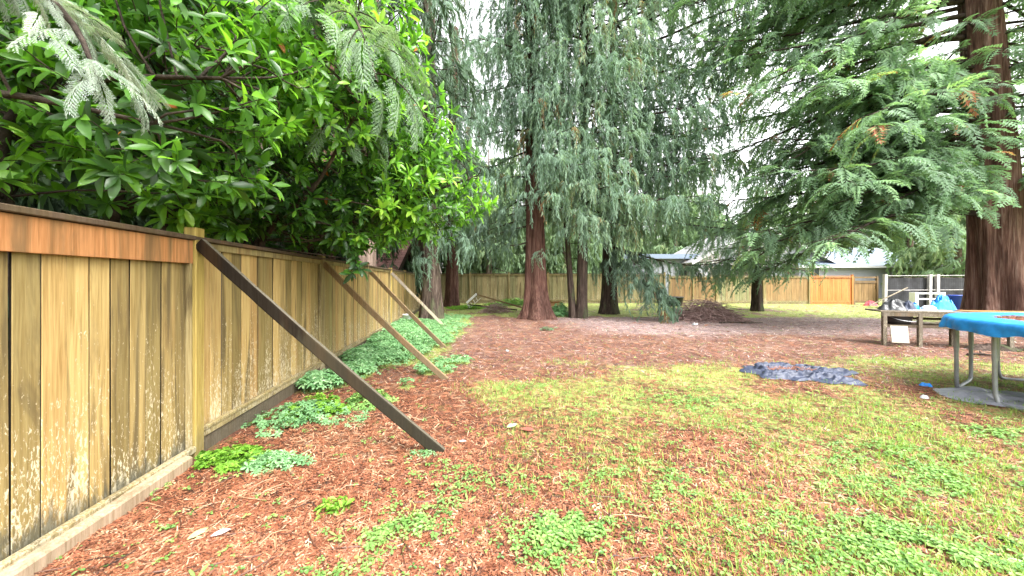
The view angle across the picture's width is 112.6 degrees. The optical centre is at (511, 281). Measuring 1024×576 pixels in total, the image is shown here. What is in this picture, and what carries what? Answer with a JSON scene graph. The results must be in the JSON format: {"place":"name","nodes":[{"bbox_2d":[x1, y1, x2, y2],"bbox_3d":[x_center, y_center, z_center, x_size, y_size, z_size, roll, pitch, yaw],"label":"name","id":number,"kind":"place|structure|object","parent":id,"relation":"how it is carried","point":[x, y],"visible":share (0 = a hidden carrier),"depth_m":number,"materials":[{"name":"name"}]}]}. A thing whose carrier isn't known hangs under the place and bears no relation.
{"place":"outdoors","nodes":[
{"label":"outdoors","id":0,"kind":"place"},
{"bbox_2d":[8,297,1023,575],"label":"ground","id":1,"kind":"structure","parent":0,"point":[636,341],"depth_m":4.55,"materials":[{"name":"brown plant"}]},
{"bbox_2d":[0,0,170,134],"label":"silver cedar tree","id":2,"kind":"object","parent":1,"relation":"on","point":[67,18],"visible":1,"depth_m":1.28,"materials":[{"name":"green plant"}]},
{"bbox_2d":[0,2,191,380],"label":"distant tree","id":3,"kind":"object","parent":1,"relation":"on","point":[49,205],"visible":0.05,"depth_m":4.76,"materials":[{"name":"green plant"}]},
{"bbox_2d":[8,4,217,348],"bbox_3d":[-9.659,-4.549,6.304,7.115,13.902,6.465,0,0,-24],"label":"distant tree","id":4,"kind":"object","parent":1,"relation":"on","point":[141,221],"visible":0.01,"depth_m":6.06,"materials":[{"name":"green plant"}]},
{"bbox_2d":[187,527,208,539],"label":"fallen leaf","id":5,"kind":"object","parent":1,"relation":"on","point":[196,533],"visible":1,"depth_m":1.92,"materials":[{"name":"beige plant"}]},
{"bbox_2d":[0,203,420,575],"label":"wooden fence","id":6,"kind":"object","parent":1,"relation":"on","point":[144,362],"visible":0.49,"depth_m":2.23,"materials":[{"name":"brown wood"}]},
{"bbox_2d":[211,528,229,535],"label":"fallen leaf","id":7,"kind":"object","parent":1,"relation":"on","point":[220,531],"visible":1,"depth_m":1.93,"materials":[{"name":"white plant"}]},
{"bbox_2d":[191,443,272,474],"bbox_3d":[-2.204,1.373,2.727,0.776,0.160,0.422,0,0,0],"label":"weed clump","id":8,"kind":"object","parent":1,"relation":"on","point":[224,460],"visible":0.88,"depth_m":2.65,"materials":[{"name":"green plant"}]},
{"bbox_2d":[124,0,351,260],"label":"distant tree","id":9,"kind":"object","parent":1,"relation":"on","point":[248,167],"visible":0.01,"depth_m":10.24,"materials":[{"name":"green plant"}]},
{"bbox_2d":[0,0,498,296],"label":"laurel","id":10,"kind":"object","parent":1,"relation":"on","point":[253,70],"visible":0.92,"depth_m":2.87,"materials":[{"name":"green plant"}]},
{"bbox_2d":[164,0,383,217],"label":"cedar tree","id":11,"kind":"object","parent":1,"relation":"on","point":[226,85],"depth_m":7.94,"materials":[{"name":"green plant"}]},
{"bbox_2d":[238,449,315,478],"bbox_3d":[-1.857,1.392,2.638,0.657,0.141,0.324,0,0,0],"label":"weed clump","id":12,"kind":"object","parent":1,"relation":"on","point":[281,456],"visible":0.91,"depth_m":2.62,"materials":[{"name":"green plant"}]},
{"bbox_2d":[241,399,369,437],"bbox_3d":[-2.214,1.377,3.533,1.451,0.184,0.880,0,0,23],"label":"weed clump","id":13,"kind":"object","parent":1,"relation":"on","point":[311,404],"visible":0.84,"depth_m":3.47,"materials":[{"name":"green plant"}]},
{"bbox_2d":[282,392,350,424],"bbox_3d":[-2.170,1.347,3.737,0.658,0.248,0.578,0,0,-42],"label":"weed clump","id":14,"kind":"object","parent":1,"relation":"on","point":[327,409],"visible":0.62,"depth_m":3.70,"materials":[{"name":"green plant"}]},
{"bbox_2d":[196,239,444,452],"bbox_3d":[-1.573,0.575,2.840,2.010,1.838,0.043,0,0,-4],"label":"fence brace","id":15,"kind":"object","parent":1,"relation":"on","point":[231,272],"visible":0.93,"depth_m":2.82,"materials":[{"name":"brown wood"}]},
{"bbox_2d":[313,495,354,520],"bbox_3d":[-1.129,1.413,2.167,0.229,0.126,0.214,0,0,-33],"label":"weed clump","id":16,"kind":"object","parent":1,"relation":"on","point":[340,504],"visible":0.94,"depth_m":2.13,"materials":[{"name":"green plant"}]},
{"bbox_2d":[252,0,430,258],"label":"cedar tree","id":17,"kind":"object","parent":1,"relation":"on","point":[384,39],"visible":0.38,"depth_m":2.85,"materials":[{"name":"green plant"}]},
{"bbox_2d":[343,388,399,411],"bbox_3d":[-1.737,1.401,4.083,0.715,0.157,0.721,0,0,28],"label":"weed clump","id":18,"kind":"object","parent":1,"relation":"on","point":[353,399],"visible":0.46,"depth_m":3.99,"materials":[{"name":"green plant"}]},
{"bbox_2d":[336,77,420,305],"bbox_3d":[-6.712,-4.246,16.152,6.142,13.207,6.759,0,0,-27],"label":"distant tree","id":19,"kind":"object","parent":1,"relation":"on","point":[408,267],"visible":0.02,"depth_m":15.47,"materials":[{"name":"green plant"}]},
{"bbox_2d":[295,313,474,392],"bbox_3d":[-2.351,1.342,9.354,2.628,0.272,10.062,0,0,-6],"label":"ground cover","id":20,"kind":"object","parent":1,"relation":"on","point":[386,345],"visible":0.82,"depth_m":6.34,"materials":[{"name":"green plant"}]},
{"bbox_2d":[323,262,448,379],"bbox_3d":[-1.935,0.595,5.160,2.000,1.794,0.042,0,0,7],"label":"fence brace","id":21,"kind":"object","parent":1,"relation":"on","point":[380,320],"visible":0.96,"depth_m":5.14,"materials":[{"name":"beige wood"}]},
{"bbox_2d":[352,232,420,270],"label":"house","id":22,"kind":"structure","parent":1,"relation":"on","point":[399,262],"depth_m":14.95,"materials":[{"name":"brown wood"}]},
{"bbox_2d":[299,0,476,265],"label":"cedar tree","id":23,"kind":"object","parent":1,"relation":"on","point":[371,257],"visible":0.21,"depth_m":9.36,"materials":[{"name":"green plant"}]},
{"bbox_2d":[402,314,411,319],"bbox_3d":[-3.550,1.278,11.586,0.330,0.320,0.358,0,0,0],"label":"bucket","id":24,"kind":"object","parent":1,"relation":"on","point":[405,316],"visible":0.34,"depth_m":11.47,"materials":[{"name":"white plastic"}]},
{"bbox_2d":[368,269,446,347],"bbox_3d":[-2.351,0.604,7.600,1.861,1.772,0.042,0,0,9],"label":"fence brace","id":25,"kind":"object","parent":1,"relation":"on","point":[407,310],"visible":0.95,"depth_m":7.58,"materials":[{"name":"beige wood"}]},
{"bbox_2d":[391,272,444,325],"bbox_3d":[-2.890,0.605,10.600,1.690,1.767,0.040,0,0,-29],"label":"fence brace","id":26,"kind":"object","parent":1,"relation":"on","point":[427,309],"visible":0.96,"depth_m":10.56,"materials":[{"name":"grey wood"}]},
{"bbox_2d":[395,167,446,269],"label":"distant tree","id":27,"kind":"object","parent":1,"relation":"on","point":[441,259],"depth_m":26.57,"materials":[{"name":"green plant"}]},
{"bbox_2d":[338,0,510,319],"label":"fir tree","id":28,"kind":"object","parent":1,"relation":"on","point":[431,298],"visible":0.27,"depth_m":12.06,"materials":[{"name":"green plant"}]},
{"bbox_2d":[408,449,440,459],"bbox_3d":[-0.740,1.425,2.828,0.320,0.070,0.163,0,0,0],"label":"weed clump","id":29,"kind":"object","parent":1,"relation":"on","point":[420,451],"visible":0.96,"depth_m":2.82,"materials":[{"name":"green plant"}]},
{"bbox_2d":[385,0,524,306],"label":"cedar tree","id":30,"kind":"object","parent":1,"relation":"on","point":[451,297],"visible":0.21,"depth_m":19.19,"materials":[{"name":"green plant"}]},
{"bbox_2d":[445,304,483,309],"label":"weed clump","id":31,"kind":"object","parent":1,"relation":"on","point":[461,307],"visible":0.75,"depth_m":17.74,"materials":[{"name":"green plant"}]},
{"bbox_2d":[437,138,503,300],"bbox_3d":[-4.984,-4.976,28.674,8.507,15.648,9.147,0,0,-27],"label":"distant tree","id":32,"kind":"object","parent":1,"relation":"on","point":[463,252],"visible":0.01,"depth_m":27.95,"materials":[{"name":"green plant"}]},
{"bbox_2d":[442,219,514,296],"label":"distant tree","id":33,"kind":"object","parent":1,"relation":"on","point":[459,259],"depth_m":29.91,"materials":[{"name":"green plant"}]},
{"bbox_2d":[444,151,524,300],"bbox_3d":[-1.779,-3.799,26.234,6.960,12.803,7.484,0,0,-29],"label":"distant tree","id":34,"kind":"object","parent":1,"relation":"on","point":[512,266],"visible":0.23,"depth_m":25.65,"materials":[{"name":"green plant"}]},
{"bbox_2d":[466,293,521,310],"bbox_3d":[-0.817,1.028,16.870,2.974,0.954,0.356,0,0,6],"label":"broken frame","id":35,"kind":"object","parent":1,"relation":"on","point":[470,299],"visible":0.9,"depth_m":16.85,"materials":[{"name":"white wood"}]},
{"bbox_2d":[476,302,513,313],"bbox_3d":[-0.702,1.194,15.987,1.921,0.526,1.384,0,0,0],"label":"brush pile","id":36,"kind":"object","parent":1,"relation":"on","point":[499,308],"visible":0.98,"depth_m":15.82,"materials":[{"name":"brown plant"}]},
{"bbox_2d":[485,297,522,305],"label":"weed clump","id":37,"kind":"object","parent":1,"relation":"on","point":[519,301],"visible":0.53,"depth_m":20.32,"materials":[{"name":"green plant"}]},
{"bbox_2d":[482,139,562,272],"bbox_3d":[1.641,-5.271,30.983,9.562,16.359,8.894,0,0,-21],"label":"distant tree","id":38,"kind":"object","parent":1,"relation":"on","point":[515,198],"visible":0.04,"depth_m":30.01,"materials":[{"name":"green plant"}]},
{"bbox_2d":[521,427,534,430],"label":"fallen leaf","id":39,"kind":"object","parent":1,"relation":"on","point":[527,428],"visible":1,"depth_m":3.32,"materials":[{"name":"pink plant"}]},
{"bbox_2d":[450,0,616,320],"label":"cedar tree","id":40,"kind":"object","parent":1,"relation":"on","point":[536,304],"visible":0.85,"depth_m":12.56,"materials":[{"name":"green plant"}]},
{"bbox_2d":[55,311,1023,575],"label":"clover","id":41,"kind":"object","parent":1,"relation":"on","point":[573,529],"visible":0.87,"depth_m":2.03,"materials":[{"name":"green plant"}]},
{"bbox_2d":[540,326,557,330],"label":"cedar sprig","id":42,"kind":"object","parent":1,"relation":"on","point":[545,328],"visible":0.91,"depth_m":9.94,"materials":[{"name":"green plant"}]},
{"bbox_2d":[440,272,665,303],"bbox_3d":[2.350,0.494,22.391,15.425,2.212,0.148,0,0,0],"label":"wooden fence","id":43,"kind":"object","parent":1,"relation":"on","point":[490,285],"visible":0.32,"depth_m":22.39,"materials":[{"name":"brown wood"}]},
{"bbox_2d":[550,300,561,307],"bbox_3d":[2.050,1.175,16.433,0.650,0.557,0.635,0,0,0],"label":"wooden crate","id":44,"kind":"object","parent":1,"relation":"on","point":[552,304],"visible":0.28,"depth_m":16.18,"materials":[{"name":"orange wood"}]},
{"bbox_2d":[552,301,567,316],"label":"weed clump","id":45,"kind":"object","parent":1,"relation":"on","point":[561,310],"visible":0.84,"depth_m":14.14,"materials":[{"name":"green plant"}]},
{"bbox_2d":[543,180,602,300],"bbox_3d":[4.049,-3.504,27.202,7.068,12.092,6.574,0,0,29],"label":"distant tree","id":46,"kind":"object","parent":1,"relation":"on","point":[560,266],"visible":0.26,"depth_m":25.61,"materials":[{"name":"green plant"}]},
{"bbox_2d":[508,0,663,318],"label":"cedar tree","id":47,"kind":"object","parent":1,"relation":"on","point":[612,72],"visible":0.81,"depth_m":12.41,"materials":[{"name":"green plant"}]},
{"bbox_2d":[562,143,627,272],"bbox_3d":[6.974,-5.565,32.856,9.280,17.070,9.978,0,0,42],"label":"distant tree","id":48,"kind":"object","parent":1,"relation":"on","point":[595,236],"visible":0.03,"depth_m":30.93,"materials":[{"name":"green plant"}]},
{"bbox_2d":[623,236,645,252],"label":"distant tree","id":49,"kind":"object","parent":1,"relation":"on","point":[642,247],"visible":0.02,"depth_m":49.60,"materials":[{"name":"green plant"}]},
{"bbox_2d":[626,228,664,253],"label":"distant tree","id":50,"kind":"object","parent":1,"relation":"on","point":[648,245],"visible":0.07,"depth_m":51.77,"materials":[{"name":"green plant"}]},
{"bbox_2d":[621,254,697,294],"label":"outbuilding","id":51,"kind":"structure","parent":1,"relation":"on","point":[679,258],"depth_m":31.48,"materials":[{"name":"grey"}]},
{"bbox_2d":[676,267,686,276],"bbox_3d":[15.800,-0.850,31.470,1.270,0.970,0.070,0,0,0],"label":"window","id":52,"kind":"structure","parent":51,"relation":"in","point":[685,274],"depth_m":31.47,"materials":[{"name":"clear glass"}]},
{"bbox_2d":[307,302,1023,575],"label":"grass","id":53,"kind":"structure","parent":1,"relation":"on","point":[951,570],"depth_m":2.47,"materials":[{"name":"green plant"}]},
{"bbox_2d":[667,296,683,305],"bbox_3d":[9.500,1.175,20.000,1.040,0.550,1.040,0,0,0],"label":"black tub","id":54,"kind":"object","parent":1,"relation":"on","point":[679,298],"visible":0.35,"depth_m":19.58,"materials":[{"name":"plastic"}]},
{"bbox_2d":[649,180,702,253],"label":"distant tree","id":55,"kind":"object","parent":1,"relation":"on","point":[660,246],"visible":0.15,"depth_m":48.72,"materials":[{"name":"green plant"}]},
{"bbox_2d":[542,0,821,323],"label":"cedar tree","id":56,"kind":"object","parent":1,"relation":"on","point":[664,177],"visible":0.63,"depth_m":13.26,"materials":[{"name":"green plant"}]},
{"bbox_2d":[668,275,717,303],"bbox_3d":[11.550,0.609,21.791,3.125,2.082,0.148,0,0,0],"label":"wooden fence","id":57,"kind":"object","parent":1,"relation":"on","point":[686,294],"visible":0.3,"depth_m":21.79,"materials":[{"name":"brown wood"}]},
{"bbox_2d":[679,191,723,246],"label":"distant tree","id":58,"kind":"object","parent":1,"relation":"on","point":[715,197],"visible":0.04,"depth_m":50.80,"materials":[{"name":"green plant"}]},
{"bbox_2d":[671,296,750,322],"bbox_3d":[7.384,1.016,12.891,3.020,0.921,2.218,0,0,0],"label":"brush pile","id":59,"kind":"object","parent":1,"relation":"on","point":[707,310],"visible":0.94,"depth_m":12.58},
{"bbox_2d":[683,227,786,276],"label":"bare tree","id":60,"kind":"object","parent":1,"relation":"on","point":[747,274],"visible":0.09,"depth_m":23.95,"materials":[{"name":"plant"}]},
{"bbox_2d":[719,321,762,322],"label":"fallen branch","id":61,"kind":"object","parent":1,"relation":"on","point":[742,322],"visible":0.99,"depth_m":11.75,"materials":[{"name":"brown wood"}]},
{"bbox_2d":[718,277,764,303],"bbox_3d":[14.600,0.609,21.791,3.025,2.082,0.148,0,0,0],"label":"wooden fence","id":62,"kind":"object","parent":1,"relation":"on","point":[740,297],"visible":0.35,"depth_m":21.79,"materials":[{"name":"brown wood"}]},
{"bbox_2d":[674,226,838,276],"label":"house","id":63,"kind":"structure","parent":1,"relation":"on","point":[692,261],"depth_m":30.00,"materials":[{"name":"grey"}]},
{"bbox_2d":[684,204,836,311],"bbox_3d":[11.673,-1.066,16.560,6.565,5.350,5.442,0,0,0],"label":"cedar tree","id":64,"kind":"object","parent":1,"relation":"on","point":[757,305],"visible":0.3,"depth_m":16.37,"materials":[{"name":"green plant"}]},
{"bbox_2d":[737,185,798,240],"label":"distant tree","id":65,"kind":"object","parent":1,"relation":"on","point":[761,194],"visible":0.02,"depth_m":46.91,"materials":[{"name":"green plant"}]},
{"bbox_2d":[765,276,809,303],"bbox_3d":[17.550,0.609,21.791,2.925,2.082,0.148,0,0,0],"label":"wooden fence","id":66,"kind":"object","parent":1,"relation":"on","point":[796,291],"visible":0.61,"depth_m":21.79,"materials":[{"name":"brown wood"}]},
{"bbox_2d":[739,362,868,385],"bbox_3d":[4.483,1.387,5.280,1.682,0.139,1.176,0,0,27],"label":"tarp","id":67,"kind":"object","parent":1,"relation":"on","point":[837,375],"visible":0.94,"depth_m":5.08,"materials":[{"name":"plastic"}]},
{"bbox_2d":[765,366,815,370],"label":"fallen needles","id":68,"kind":"object","parent":67,"relation":"on","point":[793,368],"visible":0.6,"depth_m":5.26,"materials":[{"name":"brown plant"}]},
{"bbox_2d":[790,173,860,247],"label":"distant tree","id":69,"kind":"object","parent":1,"relation":"on","point":[813,212],"visible":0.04,"depth_m":44.66,"materials":[{"name":"green plant"}]},
{"bbox_2d":[810,275,853,304],"bbox_3d":[20.375,0.609,21.791,2.775,2.082,0.148,0,0,0],"label":"wooden fence","id":70,"kind":"object","parent":1,"relation":"on","point":[834,290],"visible":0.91,"depth_m":21.79,"materials":[{"name":"brown wood"}]},
{"bbox_2d":[654,0,1023,310],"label":"giant cedar tree","id":71,"kind":"object","parent":1,"relation":"on","point":[904,168],"visible":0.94,"depth_m":10.00,"materials":[{"name":"green plant"}]},
{"bbox_2d":[788,248,918,297],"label":"house","id":72,"kind":"structure","parent":1,"relation":"on","point":[873,268],"depth_m":29.50,"materials":[{"name":"grey"}]},
{"bbox_2d":[808,268,819,276],"bbox_3d":[26.050,-0.800,29.470,1.020,0.970,0.070,0,0,0],"label":"window","id":73,"kind":"structure","parent":72,"relation":"in","point":[817,271],"depth_m":29.48,"materials":[{"name":"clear glass"}]},
{"bbox_2d":[854,276,878,304],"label":"wooden gate","id":74,"kind":"structure","parent":1,"relation":"on","point":[865,291],"depth_m":21.79,"materials":[{"name":"brown wood"}]},
{"bbox_2d":[863,301,877,305],"bbox_3d":[21.233,1.293,20.219,0.812,0.309,0.495,0,0,0],"label":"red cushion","id":75,"kind":"object","parent":1,"relation":"on","point":[867,303],"visible":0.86,"depth_m":20.12,"materials":[{"name":"fabric"}]},
{"bbox_2d":[890,325,909,342],"bbox_3d":[8.568,1.170,7.547,0.300,0.373,0.070,0,0,17],"label":"board offcut","id":76,"kind":"object","parent":1,"relation":"on","point":[899,334],"visible":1,"depth_m":7.54,"materials":[{"name":"white wood"}]},
{"bbox_2d":[876,219,950,269],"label":"distant tree","id":77,"kind":"object","parent":1,"relation":"on","point":[907,240],"visible":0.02,"depth_m":41.96,"materials":[{"name":"green plant"}]},
{"bbox_2d":[881,208,965,283],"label":"distant tree","id":78,"kind":"object","parent":1,"relation":"on","point":[926,261],"visible":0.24,"depth_m":26.68,"materials":[{"name":"green plant"}]},
{"bbox_2d":[882,274,964,307],"bbox_3d":[22.365,0.590,18.095,5.580,1.922,0.310,0,0,0],"label":"wire pen","id":79,"kind":"object","parent":1,"relation":"on","point":[937,283],"visible":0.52,"depth_m":18.08,"materials":[{"name":"white metal"}]},
{"bbox_2d":[919,382,932,386],"bbox_3d":[5.720,1.424,4.720,0.133,0.047,0.074,0,0,29],"label":"plastic scrap","id":80,"kind":"object","parent":1,"relation":"on","point":[925,384],"visible":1,"depth_m":4.71,"materials":[{"name":"blue plastic"}]},
{"bbox_2d":[888,277,964,277],"bbox_3d":[26.390,0.590,21.200,6.200,1.720,0.020,0,0,0],"label":"plank fence","id":81,"kind":"object","parent":1,"relation":"on","point":[924,277],"visible":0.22,"depth_m":21.19,"materials":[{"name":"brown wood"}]},
{"bbox_2d":[909,292,945,304],"bbox_3d":[21.040,1.000,17.300,1.520,0.900,0.280,0,0,0],"label":"shelf unit","id":82,"kind":"object","parent":1,"relation":"on","point":[913,297],"visible":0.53,"depth_m":17.17,"materials":[{"name":"white plastic"}]},
{"bbox_2d":[865,308,1014,347],"bbox_3d":[9.912,1.049,7.444,3.230,0.801,0.514,0,0,17],"label":"workbench","id":83,"kind":"object","parent":1,"relation":"on","point":[919,325],"visible":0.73,"depth_m":7.53,"materials":[{"name":"brown wood"}]},
{"bbox_2d":[877,299,906,310],"bbox_3d":[8.749,0.521,7.791,0.626,0.257,0.471,0,0,33],"label":"black sheeting","id":84,"kind":"object","parent":83,"relation":"on","point":[894,304],"visible":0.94,"depth_m":7.72,"materials":[{"name":"plastic"}]},
{"bbox_2d":[869,287,907,305],"bbox_3d":[8.833,0.360,8.007,1.014,0.442,0.028,0,0,-6],"label":"stick","id":85,"kind":"object","parent":84,"relation":"in","point":[888,296],"visible":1,"depth_m":8.00,"materials":[{"name":"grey wood"}]},
{"bbox_2d":[904,300,916,309],"bbox_3d":[8.917,0.539,7.675,0.316,0.221,0.232,0,0,0],"label":"dark bag","id":86,"kind":"object","parent":84,"relation":"on","point":[909,305],"visible":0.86,"depth_m":7.61,"materials":[{"name":"plastic"}]},
{"bbox_2d":[887,316,915,324],"bbox_3d":[8.801,0.870,7.767,0.512,0.210,0.554,0,0,0],"label":"black tub","id":87,"kind":"object","parent":83,"relation":"on","point":[901,320],"visible":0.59,"depth_m":7.63,"materials":[{"name":"plastic"}]},
{"bbox_2d":[920,305,936,309],"bbox_3d":[9.345,0.592,7.657,0.250,0.115,0.250,0,0,0],"label":"white bowl","id":88,"kind":"object","parent":83,"relation":"on","point":[927,307],"visible":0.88,"depth_m":7.60,"materials":[{"name":"plastic"}]},
{"bbox_2d":[907,310,952,311],"bbox_3d":[9.133,0.642,7.513,0.750,0.014,0.160,0,0,15],"label":"flat sheet","id":89,"kind":"object","parent":83,"relation":"on","point":[928,310],"visible":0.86,"depth_m":7.45,"materials":[{"name":"white plastic"}]},
{"bbox_2d":[930,295,956,310],"bbox_3d":[9.664,0.472,7.682,0.613,0.356,0.266,0,0,0],"label":"blue tarp","id":90,"kind":"object","parent":83,"relation":"on","point":[941,302],"visible":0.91,"depth_m":7.61,"materials":[{"name":"blue plastic"}]},
{"bbox_2d":[954,310,1023,312],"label":"rust board","id":91,"kind":"object","parent":83,"relation":"on","point":[988,311],"visible":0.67,"depth_m":7.23,"materials":[{"name":"orange wood"}]},
{"bbox_2d":[927,219,964,273],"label":"distant tree","id":92,"kind":"object","parent":1,"relation":"on","point":[949,262],"depth_m":29.46,"materials":[{"name":"green plant"}]},
{"bbox_2d":[947,295,962,309],"bbox_3d":[22.350,1.070,17.200,0.520,0.760,0.520,0,0,0],"label":"blue bin","id":93,"kind":"object","parent":1,"relation":"on","point":[956,300],"visible":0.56,"depth_m":17.04,"materials":[{"name":"plastic"}]},
{"bbox_2d":[933,386,1023,407],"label":"plastic sheet","id":94,"kind":"object","parent":1,"relation":"on","point":[965,392],"visible":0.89,"depth_m":4.21,"materials":[{"name":"grey plastic"}]},
{"bbox_2d":[966,351,990,355],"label":"fallen branch","id":95,"kind":"object","parent":1,"relation":"on","point":[979,353],"visible":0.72,"depth_m":6.61,"materials":[{"name":"brown wood"}]},
{"bbox_2d":[939,312,1023,411],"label":"table","id":96,"kind":"object","parent":1,"relation":"on","point":[996,329],"visible":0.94,"depth_m":4.20,"materials":[{"name":"blue plastic"}]},
{"bbox_2d":[992,315,1023,320],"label":"fallen needles","id":97,"kind":"object","parent":96,"relation":"on","point":[1017,318],"visible":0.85,"depth_m":4.45,"materials":[{"name":"brown plant"}]},
{"bbox_2d":[963,343,1023,351],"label":"root tangle","id":98,"kind":"object","parent":1,"relation":"on","point":[987,347],"visible":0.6,"depth_m":7.10,"materials":[{"name":"brown plant"}]},
{"bbox_2d":[1007,557,1023,567],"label":"fallen leaf","id":99,"kind":"object","parent":1,"relation":"on","point":[1010,558],"visible":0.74,"depth_m":1.76,"materials":[{"name":"beige plant"}]},
{"bbox_2d":[312,0,1023,267],"label":"sky","id":100,"kind":"structure","parent":0,"point":[948,46],"materials":[{"name":"white"}]}
]}

